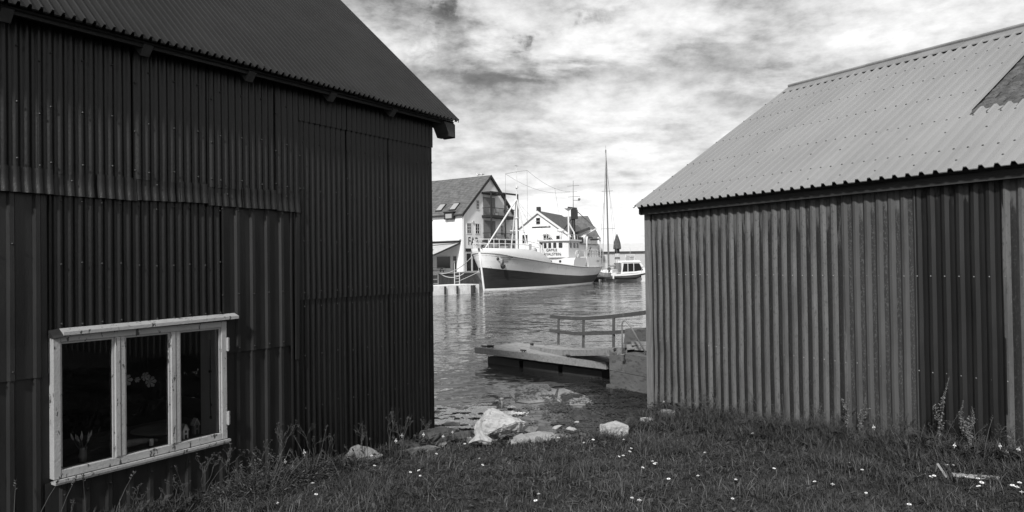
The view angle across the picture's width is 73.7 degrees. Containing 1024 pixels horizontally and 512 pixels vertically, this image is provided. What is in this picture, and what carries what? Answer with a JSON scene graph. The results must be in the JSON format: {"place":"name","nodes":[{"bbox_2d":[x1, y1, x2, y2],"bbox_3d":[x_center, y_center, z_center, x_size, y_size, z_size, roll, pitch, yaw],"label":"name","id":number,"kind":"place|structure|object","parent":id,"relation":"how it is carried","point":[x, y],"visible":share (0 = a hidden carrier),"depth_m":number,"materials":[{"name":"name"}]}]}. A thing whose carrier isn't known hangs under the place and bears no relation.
{"place":"outdoors","nodes":[
{"label":"outdoors","id":0,"kind":"place"},
{"bbox_2d":[432,175,518,272],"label":"white house","id":1,"kind":"structure","parent":0,"point":[467,211],"depth_m":88.88,"materials":[{"name":"stone"}]},
{"bbox_2d":[436,256,450,268],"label":"window","id":2,"kind":"structure","parent":1,"relation":"in","point":[441,261],"depth_m":87.65,"materials":[{"name":"glass"}]},
{"bbox_2d":[452,256,457,271],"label":"door","id":3,"kind":"structure","parent":1,"relation":"in","point":[454,258],"depth_m":86.59,"materials":[{"name":"white paint"}]},
{"bbox_2d":[465,252,471,271],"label":"glass door","id":4,"kind":"structure","parent":1,"relation":"in","point":[468,255],"depth_m":86.98,"materials":[{"name":"white paint"}]},
{"bbox_2d":[466,222,471,233],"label":"window","id":5,"kind":"structure","parent":1,"relation":"in","point":[468,225],"depth_m":87.24,"materials":[{"name":"glass"}]},
{"bbox_2d":[472,257,478,271],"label":"glass door","id":6,"kind":"structure","parent":1,"relation":"in","point":[474,266],"depth_m":88.04,"materials":[{"name":"white paint"}]},
{"bbox_2d":[475,223,479,233],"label":"window","id":7,"kind":"structure","parent":1,"relation":"in","point":[477,225],"depth_m":88.70,"materials":[{"name":"white paint"}]},
{"bbox_2d":[476,200,479,209],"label":"window","id":8,"kind":"structure","parent":1,"relation":"in","point":[477,201],"depth_m":88.86,"materials":[{"name":"glass"}]},
{"bbox_2d":[433,279,646,439],"bbox_3d":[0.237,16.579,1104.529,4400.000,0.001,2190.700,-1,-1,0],"label":"water","id":9,"kind":"structure","parent":0,"point":[464,326],"depth_m":26.29,"materials":[{"name":"grey liquid"}]},
{"bbox_2d":[443,421,459,426],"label":"rock","id":10,"kind":"object","parent":9,"relation":"on","point":[448,423],"visible":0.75,"depth_m":11.39,"materials":[{"name":"stone"}]},
{"bbox_2d":[450,427,459,431],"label":"rock","id":11,"kind":"object","parent":9,"relation":"on","point":[453,429],"visible":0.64,"depth_m":11.08,"materials":[{"name":"stone"}]},
{"bbox_2d":[433,271,476,284],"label":"quay wall","id":12,"kind":"structure","parent":9,"relation":"in","point":[443,280],"depth_m":82.80,"materials":[{"name":"grey wood"}]},
{"bbox_2d":[433,271,478,295],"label":"pontoon","id":13,"kind":"object","parent":9,"relation":"on","point":[450,289],"visible":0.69,"depth_m":63.66,"materials":[{"name":"concrete"}]},
{"bbox_2d":[434,400,528,428],"bbox_3d":[-0.800,2.846,12.254,2.357,0.014,2.605,-1,-1,0],"label":"sea foam","id":14,"kind":"object","parent":9,"relation":"on","point":[475,410],"visible":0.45,"depth_m":12.28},
{"bbox_2d":[524,426,539,432],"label":"rock","id":15,"kind":"object","parent":9,"relation":"on","point":[532,429],"visible":0.77,"depth_m":10.94,"materials":[{"name":"stone"}]},
{"bbox_2d":[510,383,556,403],"bbox_3d":[0.456,2.888,14.315,1.010,0.052,2.200,-1,-1,0],"label":"rock","id":16,"kind":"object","parent":9,"relation":"in","point":[547,390],"depth_m":14.20,"materials":[{"name":"stone"}]},
{"bbox_2d":[471,165,602,290],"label":"fishing boat","id":17,"kind":"object","parent":9,"relation":"on","point":[572,260],"visible":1,"depth_m":78.52,"materials":[{"name":"white paint"}]},
{"bbox_2d":[475,342,609,378],"bbox_3d":[1.112,2.777,17.662,1.553,0.758,4.497,0,-1,-45],"label":"floating dock","id":18,"kind":"object","parent":9,"relation":"on","point":[516,354],"visible":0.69,"depth_m":17.14,"materials":[{"name":"grey wood"}]},
{"bbox_2d":[530,310,645,355],"bbox_3d":[1.762,1.849,16.625,0.835,1.311,4.505,0,-1,-27],"label":"gangway","id":19,"kind":"object","parent":18,"relation":"on","point":[559,349],"visible":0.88,"depth_m":16.74,"materials":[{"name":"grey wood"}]},
{"bbox_2d":[460,377,646,434],"bbox_3d":[1.508,2.826,13.174,5.126,0.016,5.877,-1,-1,0],"label":"seaweed","id":20,"kind":"object","parent":9,"relation":"on","point":[593,415],"visible":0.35,"depth_m":12.80,"materials":[{"name":"plant"}]},
{"bbox_2d":[557,388,594,404],"bbox_3d":[1.291,2.871,13.890,0.820,0.052,1.750,-1,-1,0],"label":"rock","id":21,"kind":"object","parent":9,"relation":"in","point":[561,391],"depth_m":13.60,"materials":[{"name":"stone"}]},
{"bbox_2d":[573,415,585,420],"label":"rock","id":22,"kind":"object","parent":9,"relation":"on","point":[579,417],"visible":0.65,"depth_m":11.75,"materials":[{"name":"stone"}]},
{"bbox_2d":[595,277,612,280],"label":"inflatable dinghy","id":23,"kind":"object","parent":9,"relation":"on","point":[606,278],"visible":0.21,"depth_m":102.58,"materials":[{"name":"rubber"}]},
{"bbox_2d":[600,150,620,280],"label":"sailing yacht","id":24,"kind":"object","parent":9,"relation":"on","point":[605,271],"visible":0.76,"depth_m":108.86,"materials":[{"name":"grey paint"}]},
{"bbox_2d":[614,255,644,281],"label":"motor boat","id":25,"kind":"object","parent":9,"relation":"on","point":[633,267],"visible":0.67,"depth_m":99.04,"materials":[{"name":"white paint"}]},
{"bbox_2d":[612,273,640,278],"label":"hull","id":26,"kind":"object","parent":25,"relation":"part of","point":[628,277],"visible":1,"depth_m":97.88,"materials":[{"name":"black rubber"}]},
{"bbox_2d":[70,422,1023,511],"bbox_3d":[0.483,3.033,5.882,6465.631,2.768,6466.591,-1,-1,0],"label":"ground","id":27,"kind":"structure","parent":0,"point":[845,489],"depth_m":6.04,"materials":[{"name":"plant"}]},
{"bbox_2d":[41,473,62,511],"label":"grass stem","id":28,"kind":"object","parent":27,"relation":"on","point":[53,489],"visible":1,"depth_m":4.93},
{"bbox_2d":[61,475,76,511],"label":"grass stem","id":29,"kind":"object","parent":27,"relation":"on","point":[70,489],"visible":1,"depth_m":5.05,"materials":[{"name":"plant"}]},
{"bbox_2d":[81,473,85,511],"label":"grass stem","id":30,"kind":"object","parent":27,"relation":"on","point":[82,477],"visible":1,"depth_m":5.23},
{"bbox_2d":[116,470,135,511],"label":"grass stem","id":31,"kind":"object","parent":27,"relation":"on","point":[133,473],"visible":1,"depth_m":5.46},
{"bbox_2d":[126,483,149,511],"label":"dry weed","id":32,"kind":"object","parent":27,"relation":"on","point":[136,498],"visible":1,"depth_m":5.61,"materials":[{"name":"plant"}]},
{"bbox_2d":[164,474,190,507],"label":"dry weed","id":33,"kind":"object","parent":27,"relation":"on","point":[177,487],"visible":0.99,"depth_m":5.92,"materials":[{"name":"plant"}]},
{"bbox_2d":[174,465,186,511],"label":"grass stem","id":34,"kind":"object","parent":27,"relation":"on","point":[176,469],"visible":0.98,"depth_m":5.91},
{"bbox_2d":[195,453,220,500],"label":"dry weed","id":35,"kind":"object","parent":27,"relation":"on","point":[206,469],"visible":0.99,"depth_m":6.13,"materials":[{"name":"plant"}]},
{"bbox_2d":[211,443,244,501],"bbox_3d":[-2.659,2.033,6.329,0.243,0.557,0.360,-1,-1,0],"label":"dry weed","id":36,"kind":"object","parent":27,"relation":"on","point":[228,455],"visible":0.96,"depth_m":6.37,"materials":[{"name":"plant"}]},
{"bbox_2d":[0,0,458,511],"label":"boathouse","id":37,"kind":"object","parent":27,"relation":"on","point":[222,209],"visible":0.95,"depth_m":6.57,"materials":[{"name":"black paint"}]},
{"bbox_2d":[62,416,202,467],"bbox_3d":[-3.747,2.073,6.292,1.045,0.680,2.050,-1,-1,34],"label":"table","id":38,"kind":"object","parent":37,"relation":"in","point":[99,444],"visible":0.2,"depth_m":6.29,"materials":[{"name":"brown wood"}]},
{"bbox_2d":[70,430,91,462],"bbox_3d":[-3.589,1.596,5.723,0.151,0.250,0.151,-1,-1,0],"label":"flower vase","id":39,"kind":"object","parent":38,"relation":"on","point":[82,456],"visible":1,"depth_m":5.69,"materials":[{"name":"grey paint"}]},
{"bbox_2d":[111,438,156,447],"bbox_3d":[-3.385,1.681,6.140,0.120,0.085,0.388,-1,-1,34],"label":"driftwood","id":40,"kind":"object","parent":38,"relation":"on","point":[135,442],"visible":0.82,"depth_m":6.17,"materials":[{"name":"grey wood"}]},
{"bbox_2d":[130,423,187,435],"bbox_3d":[-3.469,1.715,6.714,0.510,0.035,0.510,-1,-1,0],"label":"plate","id":41,"kind":"object","parent":38,"relation":"on","point":[159,429],"visible":0.73,"depth_m":6.72,"materials":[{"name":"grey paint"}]},
{"bbox_2d":[181,424,188,438],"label":"toy house","id":42,"kind":"structure","parent":38,"relation":"on","point":[184,431],"depth_m":6.43,"materials":[{"name":"grey paint"}]},
{"bbox_2d":[191,418,199,434],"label":"toy house","id":43,"kind":"structure","parent":38,"relation":"on","point":[195,423],"depth_m":6.61,"materials":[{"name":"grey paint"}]},
{"bbox_2d":[126,344,156,386],"bbox_3d":[-3.653,-0.109,6.657,0.033,2.800,0.345,-1,-1,34],"label":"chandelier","id":44,"kind":"object","parent":37,"relation":"hanging from","point":[143,379],"visible":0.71,"depth_m":6.71,"materials":[{"name":"metal"}]},
{"bbox_2d":[48,313,238,485],"bbox_3d":[-3.220,1.164,6.004,0.365,1.225,1.605,-1,-1,34],"label":"window","id":45,"kind":"structure","parent":37,"relation":"in","point":[214,341],"depth_m":5.90,"materials":[{"name":"white paint"}]},
{"bbox_2d":[238,440,273,491],"bbox_3d":[-2.442,2.035,6.608,0.279,0.546,0.354,-1,-1,0],"label":"dry weed","id":46,"kind":"object","parent":27,"relation":"on","point":[260,457],"visible":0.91,"depth_m":6.55,"materials":[{"name":"plant"}]},
{"bbox_2d":[202,447,311,511],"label":"feathery bush","id":47,"kind":"object","parent":27,"relation":"on","point":[275,473],"visible":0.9,"depth_m":6.38,"materials":[{"name":"grey plant"}]},
{"bbox_2d":[275,420,295,483],"bbox_3d":[-2.308,1.999,6.964,0.296,0.630,0.174,-1,-1,0],"label":"dry weed","id":48,"kind":"object","parent":27,"relation":"on","point":[283,438],"visible":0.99,"depth_m":6.95,"materials":[{"name":"plant"}]},
{"bbox_2d":[275,449,337,487],"bbox_3d":[-2.090,2.146,6.961,0.495,0.376,0.746,-1,-1,34],"label":"feathery bush","id":49,"kind":"object","parent":27,"relation":"on","point":[314,468],"visible":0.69,"depth_m":6.94,"materials":[{"name":"grey plant"}]},
{"bbox_2d":[296,424,326,459],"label":"dry weed","id":50,"kind":"object","parent":27,"relation":"on","point":[312,440],"visible":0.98,"depth_m":7.18,"materials":[{"name":"plant"}]},
{"bbox_2d":[354,423,365,450],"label":"dry weed","id":51,"kind":"object","parent":27,"relation":"on","point":[362,438],"visible":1,"depth_m":7.77,"materials":[{"name":"plant"}]},
{"bbox_2d":[340,445,382,466],"bbox_3d":[-1.760,2.299,7.883,0.551,0.247,0.375,0,-1,-29],"label":"rock","id":52,"kind":"object","parent":27,"relation":"on","point":[357,448],"visible":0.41,"depth_m":7.80,"materials":[{"name":"stone"}]},
{"bbox_2d":[386,408,401,460],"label":"dry weed","id":53,"kind":"object","parent":27,"relation":"on","point":[393,424],"visible":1,"depth_m":8.09,"materials":[{"name":"plant"}]},
{"bbox_2d":[397,417,410,449],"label":"dry weed","id":54,"kind":"object","parent":27,"relation":"on","point":[401,429],"visible":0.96,"depth_m":8.26,"materials":[{"name":"plant"}]},
{"bbox_2d":[392,439,419,456],"bbox_3d":[-1.305,2.350,8.380,0.327,0.171,0.446,-1,-1,38],"label":"rock","id":55,"kind":"object","parent":27,"relation":"on","point":[406,447],"visible":0.43,"depth_m":8.34,"materials":[{"name":"stone"}]},
{"bbox_2d":[402,445,442,454],"bbox_3d":[-1.120,2.370,8.321,0.577,0.104,0.146,-1,-1,-17],"label":"rock","id":56,"kind":"object","parent":27,"relation":"on","point":[431,449],"visible":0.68,"depth_m":8.28,"materials":[{"name":"stone"}]},
{"bbox_2d":[419,426,455,445],"bbox_3d":[-0.960,2.308,8.761,0.487,0.243,0.426,0,-1,-29],"label":"rock","id":57,"kind":"object","parent":27,"relation":"on","point":[432,436],"visible":0.84,"depth_m":8.61,"materials":[{"name":"stone"}]},
{"bbox_2d":[454,430,472,442],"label":"rock","id":58,"kind":"object","parent":27,"relation":"on","point":[463,433],"visible":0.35,"depth_m":9.00,"materials":[{"name":"stone"}]},
{"bbox_2d":[468,433,492,444],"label":"rock","id":59,"kind":"object","parent":27,"relation":"on","point":[482,438],"visible":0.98,"depth_m":8.36,"materials":[{"name":"stone"}]},
{"bbox_2d":[474,408,524,435],"bbox_3d":[-0.192,2.142,8.818,0.627,0.325,0.511,-1,-1,15],"label":"rock","id":60,"kind":"object","parent":27,"relation":"on","point":[493,421],"visible":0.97,"depth_m":8.68,"materials":[{"name":"stone"}]},
{"bbox_2d":[508,433,529,444],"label":"rock","id":61,"kind":"object","parent":27,"relation":"on","point":[520,438],"visible":0.77,"depth_m":8.52,"materials":[{"name":"grey stone"}]},
{"bbox_2d":[525,431,554,442],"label":"rock","id":62,"kind":"object","parent":27,"relation":"on","point":[531,435],"visible":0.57,"depth_m":8.70,"materials":[{"name":"grey stone"}]},
{"bbox_2d":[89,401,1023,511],"bbox_3d":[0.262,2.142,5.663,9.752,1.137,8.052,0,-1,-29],"label":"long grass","id":63,"kind":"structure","parent":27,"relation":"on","point":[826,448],"depth_m":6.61,"materials":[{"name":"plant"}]},
{"bbox_2d":[139,402,1023,511],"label":"broad leaf weeds","id":64,"kind":"object","parent":27,"relation":"on","point":[688,411],"visible":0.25,"depth_m":7.13,"materials":[{"name":"plant"}]},
{"bbox_2d":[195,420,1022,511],"bbox_3d":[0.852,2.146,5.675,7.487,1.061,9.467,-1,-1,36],"label":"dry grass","id":65,"kind":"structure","parent":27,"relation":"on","point":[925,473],"depth_m":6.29,"materials":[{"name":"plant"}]},
{"bbox_2d":[600,421,628,436],"bbox_3d":[1.354,2.359,9.093,0.330,0.258,0.262,0,-1,-29],"label":"rock","id":66,"kind":"object","parent":27,"relation":"on","point":[614,425],"visible":0.54,"depth_m":9.03,"materials":[{"name":"stone"}]},
{"bbox_2d":[606,350,646,393],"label":"concrete pier","id":67,"kind":"structure","parent":27,"relation":"on","point":[628,370],"depth_m":14.43,"materials":[{"name":"grey concrete"}]},
{"bbox_2d":[620,320,645,354],"bbox_3d":[2.521,1.698,14.170,0.583,0.744,0.103,-1,-1,26],"label":"ladder rail","id":68,"kind":"object","parent":67,"relation":"on","point":[634,334],"visible":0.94,"depth_m":14.23,"materials":[{"name":"metal"}]},
{"bbox_2d":[623,327,645,350],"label":"concrete block","id":69,"kind":"structure","parent":67,"relation":"on","point":[630,337],"depth_m":14.92,"materials":[{"name":"concrete"}]},
{"bbox_2d":[623,341,645,350],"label":"timber beam","id":70,"kind":"structure","parent":67,"relation":"on","point":[636,345],"depth_m":14.57,"materials":[{"name":"grey wood"}]},
{"bbox_2d":[657,409,680,417],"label":"rock","id":71,"kind":"object","parent":27,"relation":"on","point":[664,410],"visible":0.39,"depth_m":9.82,"materials":[{"name":"stone"}]},
{"bbox_2d":[743,391,759,414],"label":"dry weed","id":72,"kind":"object","parent":27,"relation":"on","point":[750,404],"visible":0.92,"depth_m":8.95,"materials":[{"name":"grey plant"}]},
{"bbox_2d":[769,412,783,426],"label":"dry weed","id":73,"kind":"object","parent":27,"relation":"on","point":[776,413],"visible":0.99,"depth_m":8.17,"materials":[{"name":"grey plant"}]},
{"bbox_2d":[778,411,794,433],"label":"dry weed","id":74,"kind":"object","parent":27,"relation":"on","point":[783,419],"visible":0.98,"depth_m":8.07,"materials":[{"name":"grey plant"}]},
{"bbox_2d":[805,404,821,427],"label":"dry weed","id":75,"kind":"object","parent":27,"relation":"on","point":[814,414],"visible":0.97,"depth_m":8.09,"materials":[{"name":"grey plant"}]},
{"bbox_2d":[819,409,832,434],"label":"dry weed","id":76,"kind":"object","parent":27,"relation":"on","point":[828,421],"visible":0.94,"depth_m":7.78,"materials":[{"name":"plant"}]},
{"bbox_2d":[633,23,1023,452],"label":"metal shed","id":77,"kind":"structure","parent":27,"relation":"on","point":[858,231],"depth_m":8.32,"materials":[{"name":"grey metal"}]},
{"bbox_2d":[817,409,839,435],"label":"dry weed","id":78,"kind":"object","parent":27,"relation":"on","point":[833,421],"visible":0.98,"depth_m":7.61,"materials":[{"name":"grey plant"}]},
{"bbox_2d":[822,411,843,432],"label":"dry weed","id":79,"kind":"object","parent":27,"relation":"on","point":[836,422],"visible":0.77,"depth_m":7.74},
{"bbox_2d":[837,416,850,445],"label":"dry weed","id":80,"kind":"object","parent":27,"relation":"on","point":[848,431],"visible":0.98,"depth_m":7.41,"materials":[{"name":"grey plant"}]},
{"bbox_2d":[836,384,859,436],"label":"dock plant","id":81,"kind":"object","parent":27,"relation":"on","point":[846,412],"visible":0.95,"depth_m":7.76,"materials":[{"name":"grey plant"}]},
{"bbox_2d":[850,430,867,447],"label":"dry weed","id":82,"kind":"object","parent":27,"relation":"on","point":[859,438],"visible":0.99,"depth_m":7.10,"materials":[{"name":"plant"}]},
{"bbox_2d":[857,397,870,432],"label":"dock plant","id":83,"kind":"object","parent":27,"relation":"on","point":[860,418],"visible":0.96,"depth_m":7.68,"materials":[{"name":"grey plant"}]},
{"bbox_2d":[866,423,895,448],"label":"dry weed","id":84,"kind":"object","parent":27,"relation":"on","point":[883,434],"visible":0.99,"depth_m":6.91,"materials":[{"name":"grey plant"}]},
{"bbox_2d":[878,421,893,452],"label":"dry weed","id":85,"kind":"object","parent":27,"relation":"on","point":[883,432],"visible":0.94,"depth_m":6.95,"materials":[{"name":"grey plant"}]},
{"bbox_2d":[876,407,896,445],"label":"dry weed","id":86,"kind":"object","parent":27,"relation":"on","point":[887,424],"visible":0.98,"depth_m":7.03,"materials":[{"name":"grey plant"}]},
{"bbox_2d":[840,431,938,455],"bbox_3d":[4.006,1.991,7.167,0.601,0.290,1.231,0,-1,-32],"label":"feathery bush","id":87,"kind":"object","parent":27,"relation":"on","point":[878,441],"visible":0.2,"depth_m":7.25,"materials":[{"name":"grey plant"}]},
{"bbox_2d":[886,415,900,441],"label":"dry weed","id":88,"kind":"object","parent":27,"relation":"on","point":[891,427],"visible":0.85,"depth_m":7.07,"materials":[{"name":"plant"}]},
{"bbox_2d":[894,419,908,440],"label":"dry weed","id":89,"kind":"object","parent":27,"relation":"on","point":[898,429],"visible":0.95,"depth_m":7.12,"materials":[{"name":"grey plant"}]},
{"bbox_2d":[900,412,916,435],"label":"dry weed","id":90,"kind":"object","parent":27,"relation":"on","point":[913,421],"visible":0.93,"depth_m":7.35,"materials":[{"name":"grey plant"}]},
{"bbox_2d":[910,379,948,442],"bbox_3d":[4.310,1.653,7.054,0.280,0.848,0.286,-1,-1,-8],"label":"dock plant","id":91,"kind":"object","parent":27,"relation":"on","point":[940,413],"visible":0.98,"depth_m":7.00,"materials":[{"name":"grey plant"}]},
{"bbox_2d":[925,422,945,457],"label":"dry weed","id":92,"kind":"object","parent":27,"relation":"on","point":[935,440],"visible":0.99,"depth_m":6.61,"materials":[{"name":"grey plant"}]},
{"bbox_2d":[935,433,956,454],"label":"dry weed","id":93,"kind":"object","parent":27,"relation":"on","point":[947,443],"visible":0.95,"depth_m":6.53,"materials":[{"name":"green plant"}]},
{"bbox_2d":[946,414,974,444],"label":"dry weed","id":94,"kind":"object","parent":27,"relation":"on","point":[954,429],"visible":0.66,"depth_m":6.80,"materials":[{"name":"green plant"}]},
{"bbox_2d":[956,401,976,455],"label":"dock plant","id":95,"kind":"object","parent":27,"relation":"on","point":[961,426],"visible":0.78,"depth_m":6.71,"materials":[{"name":"grey plant"}]},
{"bbox_2d":[937,463,999,479],"bbox_3d":[3.965,1.873,5.930,0.493,0.118,0.048,-1,-1,13],"label":"broken plank","id":96,"kind":"object","parent":27,"relation":"on","point":[961,474],"visible":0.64,"depth_m":5.93,"materials":[{"name":"wood"}]},
{"bbox_2d":[958,406,982,459],"bbox_3d":[4.408,1.731,6.545,0.186,0.565,0.275,0,-1,-34],"label":"dock plant","id":97,"kind":"object","parent":27,"relation":"on","point":[969,434],"visible":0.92,"depth_m":6.59,"materials":[{"name":"grey plant"}]},
{"bbox_2d":[963,430,984,466],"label":"dry weed","id":98,"kind":"object","parent":27,"relation":"on","point":[967,446],"visible":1,"depth_m":6.24,"materials":[{"name":"plant"}]},
{"bbox_2d":[992,425,1011,443],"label":"dry weed","id":99,"kind":"object","parent":27,"relation":"on","point":[1000,435],"visible":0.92,"depth_m":6.58,"materials":[{"name":"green plant"}]},
{"bbox_2d":[1005,426,1018,447],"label":"dry weed","id":100,"kind":"object","parent":27,"relation":"on","point":[1012,436],"visible":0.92,"depth_m":6.35,"materials":[{"name":"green plant"}]},
{"bbox_2d":[476,268,621,286],"bbox_3d":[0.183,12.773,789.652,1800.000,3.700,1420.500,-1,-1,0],"label":"quay","id":101,"kind":"structure","parent":0,"point":[478,279],"depth_m":85.34,"materials":[{"name":"concrete"}]},
{"bbox_2d":[515,207,592,251],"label":"gabled house","id":102,"kind":"structure","parent":101,"relation":"on","point":[542,220],"depth_m":115.33,"materials":[{"name":"tile"}]},
{"bbox_2d":[522,234,527,243],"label":"window","id":103,"kind":"structure","parent":102,"relation":"in","point":[523,238],"depth_m":116.00,"materials":[{"name":"glass"}]},
{"bbox_2d":[536,217,540,224],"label":"window","id":104,"kind":"structure","parent":102,"relation":"in","point":[538,219],"depth_m":115.04,"materials":[{"name":"white paint"}]},
{"bbox_2d":[565,216,600,251],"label":"tiled house","id":105,"kind":"structure","parent":101,"relation":"on","point":[581,222],"depth_m":132.70,"materials":[{"name":"tile"}]},
{"bbox_2d":[598,243,644,267],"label":"long warehouse","id":106,"kind":"structure","parent":101,"relation":"on","point":[637,250],"depth_m":135.74,"materials":[{"name":"white paint"}]},
{"bbox_2d":[599,255,605,267],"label":"window","id":107,"kind":"structure","parent":106,"relation":"in","point":[604,256],"depth_m":135.75,"materials":[{"name":"white paint"}]},
{"bbox_2d":[625,254,633,260],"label":"window","id":108,"kind":"structure","parent":106,"relation":"in","point":[628,258],"depth_m":135.52,"materials":[{"name":"white paint"}]},
{"bbox_2d":[613,234,620,272],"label":"beacon tower","id":109,"kind":"structure","parent":0,"point":[617,244],"depth_m":118.57,"materials":[{"name":"grey paint"}]},
{"bbox_2d":[341,0,1023,245],"label":"sky","id":110,"kind":"structure","parent":0,"point":[543,88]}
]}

